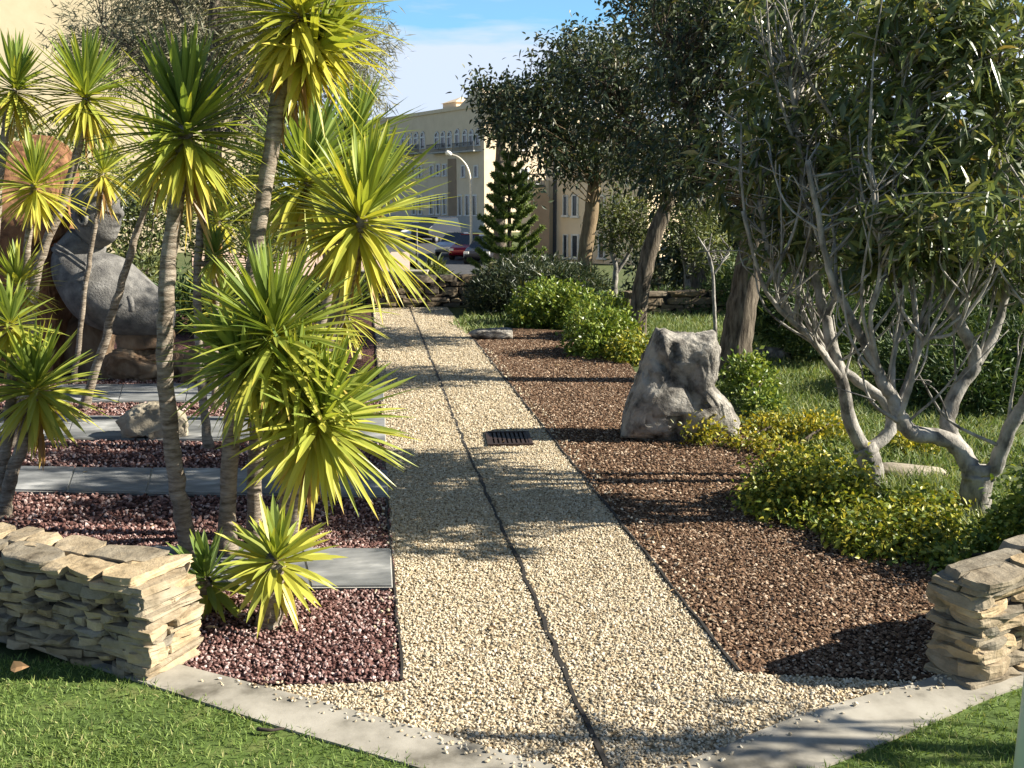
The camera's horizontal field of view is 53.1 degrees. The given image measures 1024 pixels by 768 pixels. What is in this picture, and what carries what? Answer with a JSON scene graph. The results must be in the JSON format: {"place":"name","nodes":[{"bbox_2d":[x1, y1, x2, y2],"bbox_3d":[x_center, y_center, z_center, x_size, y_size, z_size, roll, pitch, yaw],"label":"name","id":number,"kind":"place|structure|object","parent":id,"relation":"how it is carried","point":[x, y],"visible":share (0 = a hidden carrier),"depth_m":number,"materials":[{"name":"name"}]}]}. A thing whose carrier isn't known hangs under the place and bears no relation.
{"place":"outdoors","nodes":[
{"label":"outdoors","id":0,"kind":"place"},
{"bbox_2d":[0,415,384,443],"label":"slate path","id":1,"kind":"structure","parent":0,"point":[110,428],"depth_m":7.70,"materials":[{"name":"grey stone"}]},
{"bbox_2d":[115,401,188,438],"bbox_3d":[-2.639,0.270,7.533,0.526,0.292,0.309,-1,10,-8],"label":"limestone block","id":2,"kind":"object","parent":1,"relation":"on","point":[141,420],"depth_m":7.42,"materials":[{"name":"beige stone"}]},
{"bbox_2d":[15,466,386,498],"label":"slate path","id":3,"kind":"structure","parent":0,"point":[204,482],"depth_m":6.27,"materials":[{"name":"grey stone"}]},
{"bbox_2d":[0,309,404,684],"bbox_3d":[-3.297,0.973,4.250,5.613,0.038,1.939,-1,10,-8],"label":"lava gravel","id":4,"kind":"structure","parent":0,"point":[314,613],"depth_m":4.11,"materials":[{"name":"brown gravel"}]},
{"bbox_2d":[0,238,61,448],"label":"yucca","id":5,"kind":"object","parent":4,"relation":"on","point":[13,267],"visible":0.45,"depth_m":7.01,"materials":[{"name":"green plant"}]},
{"bbox_2d":[0,29,67,226],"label":"yucca","id":6,"kind":"object","parent":4,"relation":"on","point":[20,64],"visible":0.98,"depth_m":7.59,"materials":[{"name":"green plant"}]},
{"bbox_2d":[0,273,68,493],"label":"yucca","id":7,"kind":"object","parent":4,"relation":"on","point":[10,304],"visible":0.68,"depth_m":5.54,"materials":[{"name":"green plant"}]},
{"bbox_2d":[0,134,79,375],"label":"standing stone","id":8,"kind":"object","parent":4,"relation":"on","point":[11,230],"visible":0.23,"depth_m":10.03,"materials":[{"name":"stone"}]},
{"bbox_2d":[0,123,99,424],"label":"yucca","id":9,"kind":"object","parent":4,"relation":"on","point":[34,207],"visible":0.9,"depth_m":7.07,"materials":[{"name":"green plant"}]},
{"bbox_2d":[0,315,120,518],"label":"yucca","id":10,"kind":"object","parent":4,"relation":"on","point":[34,414],"visible":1,"depth_m":5.51,"materials":[{"name":"green plant"}]},
{"bbox_2d":[15,26,157,395],"bbox_3d":[-3.207,-1.190,7.931,1.107,3.058,1.027,-8,13,-37],"label":"yucca","id":11,"kind":"object","parent":4,"relation":"on","point":[82,79],"visible":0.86,"depth_m":7.71,"materials":[{"name":"green plant"}]},
{"bbox_2d":[63,314,115,372],"bbox_3d":[-4.382,-0.448,10.610,0.570,0.877,0.465,1,10,5],"label":"dark stone","id":12,"kind":"object","parent":4,"relation":"on","point":[91,338],"visible":0.26,"depth_m":10.41,"materials":[{"name":"stone"}]},
{"bbox_2d":[60,125,141,383],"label":"yucca","id":13,"kind":"object","parent":4,"relation":"on","point":[100,182],"visible":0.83,"depth_m":9.50,"materials":[{"name":"green plant"}]},
{"bbox_2d":[0,522,204,680],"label":"dry stone wall","id":14,"kind":"structure","parent":4,"relation":"on","point":[125,610],"depth_m":3.80,"materials":[{"name":"stone"}]},
{"bbox_2d":[51,181,183,381],"bbox_3d":[-3.876,-0.967,10.034,1.215,1.992,0.909,-1,10,-8],"label":"stone statue","id":15,"kind":"object","parent":4,"relation":"on","point":[133,354],"visible":0.79,"depth_m":9.81,"materials":[{"name":"grey stone"}]},
{"bbox_2d":[88,157,195,296],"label":"background shrub","id":16,"kind":"object","parent":4,"relation":"on","point":[147,258],"visible":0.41,"depth_m":14.49,"materials":[{"name":"green plant"}]},
{"bbox_2d":[76,90,208,410],"bbox_3d":[-2.898,-1.034,8.330,1.202,2.650,0.989,-7,12,-36],"label":"yucca","id":17,"kind":"object","parent":4,"relation":"on","point":[108,323],"visible":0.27,"depth_m":8.34,"materials":[{"name":"green plant"}]},
{"bbox_2d":[69,16,287,555],"bbox_3d":[-1.499,-0.367,4.762,0.957,2.546,1.000,-1,10,-8],"label":"yucca","id":18,"kind":"object","parent":4,"relation":"on","point":[185,162],"visible":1,"depth_m":4.61,"materials":[{"name":"green plant"}]},
{"bbox_2d":[0,370,390,534],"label":"lava gravel","id":19,"kind":"structure","parent":4,"relation":"on","point":[128,499],"depth_m":5.97,"materials":[{"name":"brown gravel"}]},
{"bbox_2d":[181,349,209,382],"bbox_3d":[-3.072,-0.178,9.941,0.246,0.374,0.357,-1,10,-8],"label":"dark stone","id":20,"kind":"object","parent":4,"relation":"on","point":[184,371],"visible":0.21,"depth_m":9.80,"materials":[{"name":"stone"}]},
{"bbox_2d":[161,130,252,448],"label":"yucca","id":21,"kind":"object","parent":4,"relation":"on","point":[212,267],"visible":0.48,"depth_m":6.98,"materials":[{"name":"green plant"}]},
{"bbox_2d":[166,528,249,622],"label":"yucca","id":22,"kind":"object","parent":4,"relation":"on","point":[202,566],"visible":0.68,"depth_m":4.30,"materials":[{"name":"green plant"}]},
{"bbox_2d":[175,266,240,352],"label":"yucca","id":23,"kind":"object","parent":4,"relation":"on","point":[228,290],"visible":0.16,"depth_m":11.21,"materials":[{"name":"green plant"}]},
{"bbox_2d":[183,183,251,410],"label":"yucca","id":24,"kind":"object","parent":4,"relation":"on","point":[227,234],"visible":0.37,"depth_m":8.31,"materials":[{"name":"green plant"}]},
{"bbox_2d":[164,114,296,273],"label":"background shrub","id":25,"kind":"object","parent":4,"relation":"on","point":[250,172],"visible":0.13,"depth_m":15.70,"materials":[{"name":"green plant"}]},
{"bbox_2d":[204,219,292,297],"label":"shrub","id":26,"kind":"object","parent":4,"relation":"on","point":[244,236],"visible":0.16,"depth_m":7.83,"materials":[{"name":"green plant"}]},
{"bbox_2d":[156,231,367,538],"bbox_3d":[-1.093,0.125,4.633,0.994,1.633,0.937,4,11,22],"label":"yucca","id":27,"kind":"object","parent":4,"relation":"on","point":[270,299],"visible":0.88,"depth_m":4.50,"materials":[{"name":"green plant"}]},
{"bbox_2d":[214,494,345,636],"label":"yucca","id":28,"kind":"object","parent":4,"relation":"on","point":[268,569],"visible":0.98,"depth_m":4.13,"materials":[{"name":"green plant"}]},
{"bbox_2d":[201,0,416,556],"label":"yucca","id":29,"kind":"object","parent":4,"relation":"on","point":[297,55],"visible":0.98,"depth_m":4.58,"materials":[{"name":"green plant"}]},
{"bbox_2d":[204,81,413,450],"bbox_3d":[-1.351,-0.792,7.042,1.429,2.607,1.467,-1,10,-8],"label":"yucca","id":30,"kind":"object","parent":4,"relation":"on","point":[299,136],"visible":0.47,"depth_m":6.79,"materials":[{"name":"green plant"}]},
{"bbox_2d":[216,314,422,536],"bbox_3d":[-0.860,0.312,4.699,0.945,1.281,0.918,2,10,13],"label":"yucca","id":31,"kind":"object","parent":4,"relation":"on","point":[309,456],"visible":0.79,"depth_m":4.56,"materials":[{"name":"green plant"}]},
{"bbox_2d":[299,266,398,358],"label":"yucca","id":32,"kind":"object","parent":4,"relation":"on","point":[348,326],"visible":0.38,"depth_m":11.30,"materials":[{"name":"green plant"}]},
{"bbox_2d":[283,66,431,343],"bbox_3d":[-1.182,-1.007,7.821,1.271,2.755,1.129,-1,10,-8],"label":"yucca","id":33,"kind":"object","parent":4,"relation":"on","point":[363,110],"visible":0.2,"depth_m":7.60,"materials":[{"name":"green plant"}]},
{"bbox_2d":[266,114,469,511],"bbox_3d":[-0.734,-0.242,5.159,1.070,2.179,1.002,-1,10,-8],"label":"yucca","id":34,"kind":"object","parent":4,"relation":"on","point":[371,190],"visible":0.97,"depth_m":4.95,"materials":[{"name":"green plant"}]},
{"bbox_2d":[372,308,403,678],"bbox_3d":[-1.345,-0.081,10.248,0.038,0.021,13.440,-1,10,-8],"label":"path edging","id":35,"kind":"object","parent":4,"relation":"on","point":[398,627],"visible":0.6,"depth_m":4.57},
{"bbox_2d":[84,357,929,694],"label":"leaf litter","id":36,"kind":"object","parent":4,"relation":"on","point":[632,565],"visible":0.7,"depth_m":4.82,"materials":[{"name":"brown plant"}]},
{"bbox_2d":[57,382,382,403],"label":"slate path","id":37,"kind":"structure","parent":0,"point":[140,393],"depth_m":9.19,"materials":[{"name":"grey stone"}]},
{"bbox_2d":[147,546,391,590],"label":"slate path","id":38,"kind":"structure","parent":0,"point":[363,567],"depth_m":4.80,"materials":[{"name":"grey stone"}]},
{"bbox_2d":[192,252,409,276],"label":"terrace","id":39,"kind":"structure","parent":0,"point":[399,257],"depth_m":30.67,"materials":[{"name":"beige stone"}]},
{"bbox_2d":[367,228,485,273],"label":"road","id":40,"kind":"structure","parent":0,"point":[457,264],"depth_m":64.14,"materials":[{"name":"grey asphalt"}]},
{"bbox_2d":[411,217,460,242],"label":"parked car","id":41,"kind":"object","parent":40,"relation":"on","point":[444,228],"visible":0.63,"depth_m":79.85,"materials":[{"name":"paint"}]},
{"bbox_2d":[435,232,468,255],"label":"parked car","id":42,"kind":"object","parent":40,"relation":"on","point":[446,244],"visible":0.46,"depth_m":64.37,"materials":[{"name":"silver metal"}]},
{"bbox_2d":[449,234,483,259],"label":"parked car","id":43,"kind":"object","parent":40,"relation":"on","point":[458,249],"visible":0.4,"depth_m":60.32,"materials":[{"name":"red paint"}]},
{"bbox_2d":[463,236,493,263],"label":"parked car","id":44,"kind":"object","parent":40,"relation":"on","point":[469,251],"visible":0.37,"depth_m":55.94,"materials":[{"name":"paint"}]},
{"bbox_2d":[0,652,1021,767],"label":"lawn","id":45,"kind":"structure","parent":0,"point":[284,734],"depth_m":3.32,"materials":[{"name":"plant"}]},
{"bbox_2d":[1013,679,1023,767],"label":"leaning post","id":46,"kind":"object","parent":45,"relation":"on","point":[1019,757],"visible":1,"depth_m":2.54,"materials":[{"name":"green paint"}]},
{"bbox_2d":[0,219,1023,685],"bbox_3d":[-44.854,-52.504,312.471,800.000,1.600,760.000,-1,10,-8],"label":"ground","id":47,"kind":"structure","parent":0,"point":[40,655],"depth_m":8.95,"materials":[{"name":"soil"}]},
{"bbox_2d":[0,110,130,188],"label":"background shrub","id":48,"kind":"object","parent":47,"relation":"on","point":[88,168],"visible":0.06,"depth_m":15.87,"materials":[{"name":"green plant"}]},
{"bbox_2d":[0,0,280,252],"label":"cream building","id":49,"kind":"structure","parent":47,"relation":"on","point":[21,15],"depth_m":37.10,"materials":[{"name":"paint"}]},
{"bbox_2d":[35,0,416,300],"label":"feathery tree","id":50,"kind":"object","parent":47,"relation":"on","point":[175,6],"visible":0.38,"depth_m":17.69,"materials":[{"name":"green plant"}]},
{"bbox_2d":[153,259,321,334],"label":"background shrub","id":51,"kind":"object","parent":47,"relation":"on","point":[181,299],"visible":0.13,"depth_m":13.70,"materials":[{"name":"green plant"}]},
{"bbox_2d":[301,274,483,307],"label":"dry stone wall","id":52,"kind":"structure","parent":47,"relation":"on","point":[450,286],"depth_m":17.09,"materials":[{"name":"beige stone"}]},
{"bbox_2d":[419,252,460,273],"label":"agave plant","id":53,"kind":"object","parent":47,"relation":"on","point":[435,267],"visible":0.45,"depth_m":23.72,"materials":[{"name":"green plant"}]},
{"bbox_2d":[445,150,472,243],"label":"street lamp","id":54,"kind":"object","parent":47,"relation":"on","point":[448,153],"visible":0.91,"depth_m":58.91,"materials":[{"name":"white metal"}]},
{"bbox_2d":[327,88,598,232],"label":"apartment building","id":55,"kind":"structure","parent":47,"relation":"on","point":[448,127],"depth_m":103.09,"materials":[{"name":"beige paint"}]},
{"bbox_2d":[466,150,547,283],"bbox_3d":[0.013,-3.206,20.733,1.711,3.029,1.753,4,11,23],"label":"norfolk pine","id":56,"kind":"object","parent":47,"relation":"on","point":[499,190],"visible":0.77,"depth_m":20.53,"materials":[{"name":"green plant"}]},
{"bbox_2d":[471,63,553,259],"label":"street tree","id":57,"kind":"object","parent":47,"relation":"on","point":[501,162],"visible":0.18,"depth_m":40.85,"materials":[{"name":"green plant"}]},
{"bbox_2d":[455,249,616,316],"bbox_3d":[0.339,-1.587,16.497,2.622,1.230,2.288,-1,10,-8],"label":"juniper","id":58,"kind":"object","parent":47,"relation":"on","point":[491,292],"visible":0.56,"depth_m":15.98,"materials":[{"name":"green plant"}]},
{"bbox_2d":[446,10,651,278],"bbox_3d":[1.013,-3.702,17.090,3.487,4.911,3.187,-8,13,-38],"label":"tan trunk tree","id":59,"kind":"object","parent":47,"relation":"on","point":[550,126],"visible":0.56,"depth_m":16.82,"materials":[{"name":"green plant"}]},
{"bbox_2d":[500,273,599,329],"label":"bush","id":60,"kind":"object","parent":47,"relation":"on","point":[539,306],"visible":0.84,"depth_m":14.33,"materials":[{"name":"green plant"}]},
{"bbox_2d":[90,663,1023,767],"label":"concrete kerb","id":61,"kind":"structure","parent":47,"relation":"on","point":[811,741],"depth_m":3.36,"materials":[{"name":"grey concrete"}]},
{"bbox_2d":[200,672,950,767],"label":"gravel","id":62,"kind":"structure","parent":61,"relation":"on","point":[502,750],"depth_m":3.32,"materials":[{"name":"beige gravel"}]},
{"bbox_2d":[582,181,658,296],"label":"olive shrub tree","id":63,"kind":"object","parent":47,"relation":"on","point":[627,230],"visible":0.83,"depth_m":18.66,"materials":[{"name":"green plant"}]},
{"bbox_2d":[520,125,725,264],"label":"townhouse","id":64,"kind":"structure","parent":47,"relation":"on","point":[561,217],"depth_m":58.23,"materials":[{"name":"beige paint"}]},
{"bbox_2d":[532,8,738,334],"bbox_3d":[1.542,-2.486,12.800,2.586,4.027,3.156,-1,10,-8],"label":"leaning trunk tree","id":65,"kind":"object","parent":47,"relation":"on","point":[622,104],"visible":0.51,"depth_m":12.41,"materials":[{"name":"green plant"}]},
{"bbox_2d":[604,236,682,294],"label":"hedge tree","id":66,"kind":"object","parent":47,"relation":"on","point":[656,276],"visible":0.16,"depth_m":22.59,"materials":[{"name":"green plant"}]},
{"bbox_2d":[621,289,728,313],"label":"dry stone wall","id":67,"kind":"structure","parent":47,"relation":"on","point":[658,299],"depth_m":16.06,"materials":[{"name":"grey stone"}]},
{"bbox_2d":[640,190,737,289],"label":"olive shrub tree","id":68,"kind":"object","parent":47,"relation":"on","point":[692,240],"visible":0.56,"depth_m":17.66,"materials":[{"name":"green plant"}]},
{"bbox_2d":[594,0,795,289],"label":"tall dark tree","id":69,"kind":"object","parent":47,"relation":"on","point":[694,283],"visible":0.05,"depth_m":19.04,"materials":[{"name":"green plant"}]},
{"bbox_2d":[654,167,741,290],"bbox_3d":[4.126,-2.919,20.785,2.714,3.283,2.954,-1,10,-8],"label":"hedge tree","id":70,"kind":"object","parent":47,"relation":"on","point":[675,270],"visible":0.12,"depth_m":20.66,"materials":[{"name":"green plant"}]},
{"bbox_2d":[465,328,946,680],"bbox_3d":[0.971,0.135,9.052,1.786,0.001,10.879,-1,10,-8],"label":"mulch bed","id":71,"kind":"object","parent":47,"relation":"on","point":[731,553],"visible":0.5,"depth_m":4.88,"materials":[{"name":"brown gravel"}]},
{"bbox_2d":[469,327,512,338],"bbox_3d":[-0.272,-0.648,13.110,0.568,0.149,0.305,0,10,0],"label":"flat stone","id":72,"kind":"object","parent":71,"relation":"on","point":[498,333],"visible":0.99,"depth_m":12.97,"materials":[{"name":"grey stone"}]},
{"bbox_2d":[555,289,650,358],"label":"bush","id":73,"kind":"object","parent":71,"relation":"on","point":[597,322],"visible":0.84,"depth_m":11.60,"materials":[{"name":"green plant"}]},
{"bbox_2d":[599,324,649,366],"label":"bush","id":74,"kind":"object","parent":71,"relation":"on","point":[627,350],"visible":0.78,"depth_m":11.18,"materials":[{"name":"green plant"}]},
{"bbox_2d":[468,331,807,500],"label":"bark mulch","id":75,"kind":"object","parent":71,"relation":"on","point":[508,344],"visible":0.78,"depth_m":8.02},
{"bbox_2d":[620,328,739,441],"bbox_3d":[1.238,0.015,7.532,0.879,0.865,0.456,0,10,0],"label":"boulder","id":76,"kind":"object","parent":71,"relation":"on","point":[675,377],"visible":0.88,"depth_m":7.34,"materials":[{"name":"grey stone"}]},
{"bbox_2d":[672,401,731,446],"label":"ground cover","id":77,"kind":"object","parent":71,"relation":"on","point":[707,439],"visible":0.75,"depth_m":7.30,"materials":[{"name":"green plant"}]},
{"bbox_2d":[719,405,801,452],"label":"ground cover","id":78,"kind":"object","parent":71,"relation":"on","point":[767,423],"visible":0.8,"depth_m":7.59,"materials":[{"name":"green plant"}]},
{"bbox_2d":[722,435,895,532],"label":"bush","id":79,"kind":"object","parent":71,"relation":"on","point":[796,485],"visible":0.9,"depth_m":5.64,"materials":[{"name":"green plant"}]},
{"bbox_2d":[805,473,981,571],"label":"bush","id":80,"kind":"object","parent":71,"relation":"on","point":[909,526],"visible":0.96,"depth_m":5.14,"materials":[{"name":"green plant"}]},
{"bbox_2d":[691,224,735,334],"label":"sapling","id":81,"kind":"object","parent":47,"relation":"on","point":[710,258],"visible":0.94,"depth_m":12.67,"materials":[{"name":"green plant"}]},
{"bbox_2d":[612,0,862,385],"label":"thick trunk tree","id":82,"kind":"object","parent":47,"relation":"on","point":[740,315],"visible":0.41,"depth_m":9.29,"materials":[{"name":"green plant"}]},
{"bbox_2d":[716,345,788,417],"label":"bush","id":83,"kind":"object","parent":47,"relation":"on","point":[754,385],"visible":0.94,"depth_m":8.95,"materials":[{"name":"green plant"}]},
{"bbox_2d":[698,240,849,309],"bbox_3d":[4.387,-1.706,15.924,2.850,1.507,2.000,-1,10,-8],"label":"juniper","id":84,"kind":"object","parent":47,"relation":"on","point":[729,274],"visible":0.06,"depth_m":15.88,"materials":[{"name":"green plant"}]},
{"bbox_2d":[745,403,848,465],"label":"ground cover","id":85,"kind":"object","parent":47,"relation":"on","point":[817,424],"visible":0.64,"depth_m":7.42,"materials":[{"name":"green plant"}]},
{"bbox_2d":[753,262,881,361],"bbox_3d":[3.193,-0.751,11.122,1.472,1.112,1.898,-1,10,-8],"label":"juniper","id":86,"kind":"object","parent":47,"relation":"on","point":[767,324],"visible":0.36,"depth_m":10.77,"materials":[{"name":"green plant"}]},
{"bbox_2d":[680,0,988,489],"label":"pale bark tree","id":87,"kind":"object","parent":47,"relation":"on","point":[798,126],"visible":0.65,"depth_m":6.10,"materials":[{"name":"green plant"}]},
{"bbox_2d":[730,0,1023,522],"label":"pale bark tree","id":88,"kind":"object","parent":47,"relation":"on","point":[953,234],"visible":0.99,"depth_m":5.25,"materials":[{"name":"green plant"}]},
{"bbox_2d":[821,263,994,354],"bbox_3d":[4.346,-0.786,11.839,1.628,1.278,3.009,-1,10,-8],"label":"juniper","id":89,"kind":"object","parent":47,"relation":"on","point":[883,304],"visible":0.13,"depth_m":11.04,"materials":[{"name":"green plant"}]},
{"bbox_2d":[875,425,947,458],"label":"ground cover","id":90,"kind":"object","parent":47,"relation":"on","point":[903,440],"visible":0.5,"depth_m":7.11,"materials":[{"name":"green plant"}]},
{"bbox_2d":[882,462,948,477],"bbox_3d":[2.534,0.546,6.487,0.465,0.074,0.196,0,10,0],"label":"flat stone","id":91,"kind":"object","parent":47,"relation":"on","point":[890,465],"visible":0.56,"depth_m":6.44,"materials":[{"name":"beige stone"}]},
{"bbox_2d":[851,308,1023,422],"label":"juniper","id":92,"kind":"object","parent":47,"relation":"on","point":[993,379],"visible":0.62,"depth_m":8.55,"materials":[{"name":"green plant"}]},
{"bbox_2d":[915,447,1023,576],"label":"bush","id":93,"kind":"object","parent":47,"relation":"on","point":[1010,524],"visible":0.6,"depth_m":4.90,"materials":[{"name":"green plant"}]},
{"bbox_2d":[925,535,1023,690],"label":"dry stone wall","id":94,"kind":"structure","parent":47,"relation":"on","point":[975,614],"depth_m":3.66,"materials":[{"name":"stone"}]},
{"bbox_2d":[957,260,1023,329],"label":"juniper","id":95,"kind":"object","parent":47,"relation":"on","point":[1019,308],"visible":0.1,"depth_m":11.59,"materials":[{"name":"green plant"}]},
{"bbox_2d":[969,79,1023,300],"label":"hedge tree","id":96,"kind":"object","parent":47,"relation":"on","point":[1015,157],"visible":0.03,"depth_m":16.20,"materials":[{"name":"green plant"}]},
{"bbox_2d":[262,308,908,767],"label":"path","id":97,"kind":"structure","parent":0,"point":[580,648],"depth_m":4.05,"materials":[{"name":"beige gravel"}]},
{"bbox_2d":[374,307,550,443],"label":"gravel","id":98,"kind":"structure","parent":97,"relation":"on","point":[431,322],"depth_m":9.97,"materials":[{"name":"beige gravel"}]},
{"bbox_2d":[485,431,532,446],"bbox_3d":[-0.025,0.400,7.479,0.324,0.024,0.417,-1,10,-4],"label":"drain grate","id":99,"kind":"object","parent":97,"relation":"on","point":[509,438],"visible":1,"depth_m":7.46,"materials":[{"name":"black metal"}]},
{"bbox_2d":[409,308,610,767],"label":"path joint","id":100,"kind":"object","parent":97,"relation":"on","point":[594,738],"visible":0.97,"depth_m":4.29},
{"bbox_2d":[373,348,726,657],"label":"gravel","id":101,"kind":"structure","parent":97,"relation":"on","point":[597,476],"depth_m":5.51,"materials":[{"name":"beige gravel"}]},
{"bbox_2d":[473,338,740,672],"bbox_3d":[0.174,0.247,8.387,0.035,0.022,9.480,-1,10,-8],"label":"path edging","id":102,"kind":"object","parent":97,"relation":"on","point":[714,640],"visible":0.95,"depth_m":5.06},
{"bbox_2d":[274,0,1023,205],"label":"sky","id":103,"kind":"structure","parent":0,"point":[448,32],"materials":[{"name":"blue"}]},
{"bbox_2d":[448,307,943,383],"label":"tall grass","id":104,"kind":"structure","parent":0,"point":[696,320],"depth_m":14.28,"materials":[{"name":"green plant"}]},
{"bbox_2d":[647,318,1023,475],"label":"tall grass","id":105,"kind":"structure","parent":0,"point":[978,424],"depth_m":8.16,"materials":[{"name":"green plant"}]},
{"bbox_2d":[875,462,1020,543],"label":"tall grass","id":106,"kind":"structure","parent":0,"point":[931,480],"depth_m":6.11,"materials":[{"name":"green plant"}]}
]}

